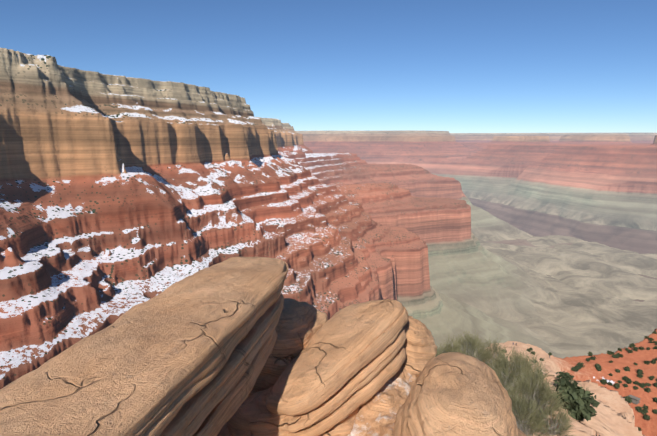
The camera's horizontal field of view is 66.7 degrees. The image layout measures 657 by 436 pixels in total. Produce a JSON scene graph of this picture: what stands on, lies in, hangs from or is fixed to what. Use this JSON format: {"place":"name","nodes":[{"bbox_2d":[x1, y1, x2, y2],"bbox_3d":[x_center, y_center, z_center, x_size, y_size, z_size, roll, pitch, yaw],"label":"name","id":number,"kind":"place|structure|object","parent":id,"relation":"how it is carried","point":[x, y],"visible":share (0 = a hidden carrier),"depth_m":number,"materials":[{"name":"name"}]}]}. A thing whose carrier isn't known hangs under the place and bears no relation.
{"place":"outdoors","nodes":[
{"label":"outdoors","id":0,"kind":"place"},
{"bbox_2d":[0,48,656,435],"bbox_3d":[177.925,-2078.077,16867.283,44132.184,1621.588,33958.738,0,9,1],"label":"canyon terrain","id":1,"kind":"structure","parent":0,"point":[120,196],"depth_m":1473.40,"materials":[{"name":"red stone"}]},
{"bbox_2d":[0,257,287,435],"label":"rock slab","id":2,"kind":"object","parent":1,"relation":"on","point":[188,356],"visible":1,"depth_m":3.65,"materials":[{"name":"stone"}]},
{"bbox_2d":[436,335,465,355],"bbox_3d":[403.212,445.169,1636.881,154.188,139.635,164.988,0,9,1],"label":"broom shrub","id":3,"kind":"object","parent":1,"relation":"on","point":[449,347],"visible":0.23,"depth_m":1636.44,"materials":[{"name":"green plant"}]},
{"bbox_2d":[453,330,500,371],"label":"broom shrub","id":4,"kind":"object","parent":1,"relation":"on","point":[472,350],"visible":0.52,"depth_m":69.42,"materials":[{"name":"green plant"}]},
{"bbox_2d":[475,337,508,370],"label":"broom shrub","id":5,"kind":"object","parent":1,"relation":"on","point":[495,350],"visible":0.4,"depth_m":69.91,"materials":[{"name":"green plant"}]},
{"bbox_2d":[493,368,524,399],"bbox_3d":[5.862,5.308,16.354,1.460,1.259,1.814,-3,10,-18],"label":"shrub","id":6,"kind":"object","parent":1,"relation":"on","point":[505,375],"visible":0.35,"depth_m":16.23,"materials":[{"name":"green plant"}]},
{"bbox_2d":[488,346,540,397],"bbox_3d":[6.630,5.627,18.055,2.236,1.936,2.221,0,9,1],"label":"broom shrub","id":7,"kind":"object","parent":1,"relation":"on","point":[514,361],"visible":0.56,"depth_m":18.01,"materials":[{"name":"green plant"}]},
{"bbox_2d":[510,392,555,435],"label":"broom shrub","id":8,"kind":"object","parent":1,"relation":"on","point":[517,404],"visible":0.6,"depth_m":8.05,"materials":[{"name":"green plant"}]},
{"bbox_2d":[519,352,553,383],"bbox_3d":[7.658,5.705,18.880,1.762,1.545,1.715,-2,9,-12],"label":"shrub","id":9,"kind":"object","parent":1,"relation":"on","point":[537,365],"visible":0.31,"depth_m":19.01,"materials":[{"name":"green plant"}]},
{"bbox_2d":[504,364,569,425],"bbox_3d":[3.595,3.077,8.731,1.192,0.956,1.178,0,9,1],"label":"broom shrub","id":10,"kind":"object","parent":1,"relation":"on","point":[527,391],"visible":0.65,"depth_m":8.67,"materials":[{"name":"green plant"}]},
{"bbox_2d":[524,352,551,392],"bbox_3d":[7.822,5.840,18.901,1.419,1.306,1.884,0,9,1],"label":"shrub","id":11,"kind":"object","parent":1,"relation":"on","point":[537,368],"visible":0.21,"depth_m":18.91,"materials":[{"name":"green plant"}]},
{"bbox_2d":[529,402,574,435],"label":"broom shrub","id":12,"kind":"object","parent":1,"relation":"on","point":[563,420],"visible":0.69,"depth_m":8.08,"materials":[{"name":"green plant"}]},
{"bbox_2d":[501,331,656,430],"bbox_3d":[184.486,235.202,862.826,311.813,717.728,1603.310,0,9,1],"label":"juniper shrubs","id":13,"kind":"object","parent":1,"relation":"on","point":[580,399],"visible":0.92,"depth_m":65.94,"materials":[{"name":"green plant"}]},
{"bbox_2d":[628,395,640,403],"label":"rock","id":14,"kind":"object","parent":1,"relation":"on","point":[635,399],"visible":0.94,"depth_m":306.31,"materials":[{"name":"beige stone"}]},
{"bbox_2d":[0,0,656,132],"label":"sky","id":15,"kind":"structure","parent":0,"point":[453,66],"materials":[{"name":"blue"}]},
{"bbox_3d":[0.599,4.381,3.706,4.479,5.281,10.113,0,9,1],"label":"base rock","id":16,"kind":"object","parent":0,"visible":0},
{"bbox_2d":[217,298,327,435],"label":"boulder","id":17,"kind":"object","parent":16,"relation":"on","point":[299,325],"visible":0.17,"depth_m":6.43,"materials":[{"name":"stone"}]},
{"bbox_2d":[227,387,359,435],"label":"rock","id":18,"kind":"object","parent":16,"relation":"on","point":[253,415],"visible":0.4,"depth_m":5.60,"materials":[{"name":"stone"}]},
{"bbox_2d":[266,299,407,435],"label":"rock","id":19,"kind":"object","parent":16,"relation":"on","point":[346,362],"visible":0.98,"depth_m":5.81,"materials":[{"name":"stone"}]},
{"bbox_2d":[348,366,416,435],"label":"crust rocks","id":20,"kind":"object","parent":16,"relation":"on","point":[377,413],"visible":0.33,"depth_m":5.95,"materials":[{"name":"stone"}]},
{"bbox_2d":[402,316,436,385],"bbox_3d":[1.236,2.254,7.052,1.400,1.632,1.748,0,9,1],"label":"boulder","id":21,"kind":"object","parent":16,"relation":"on","point":[419,346],"visible":0.19,"depth_m":6.84,"materials":[{"name":"stone"}]},
{"bbox_2d":[393,352,526,435],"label":"round rock","id":22,"kind":"object","parent":16,"relation":"on","point":[455,394],"visible":1,"depth_m":4.83,"materials":[{"name":"stone"}]}
]}

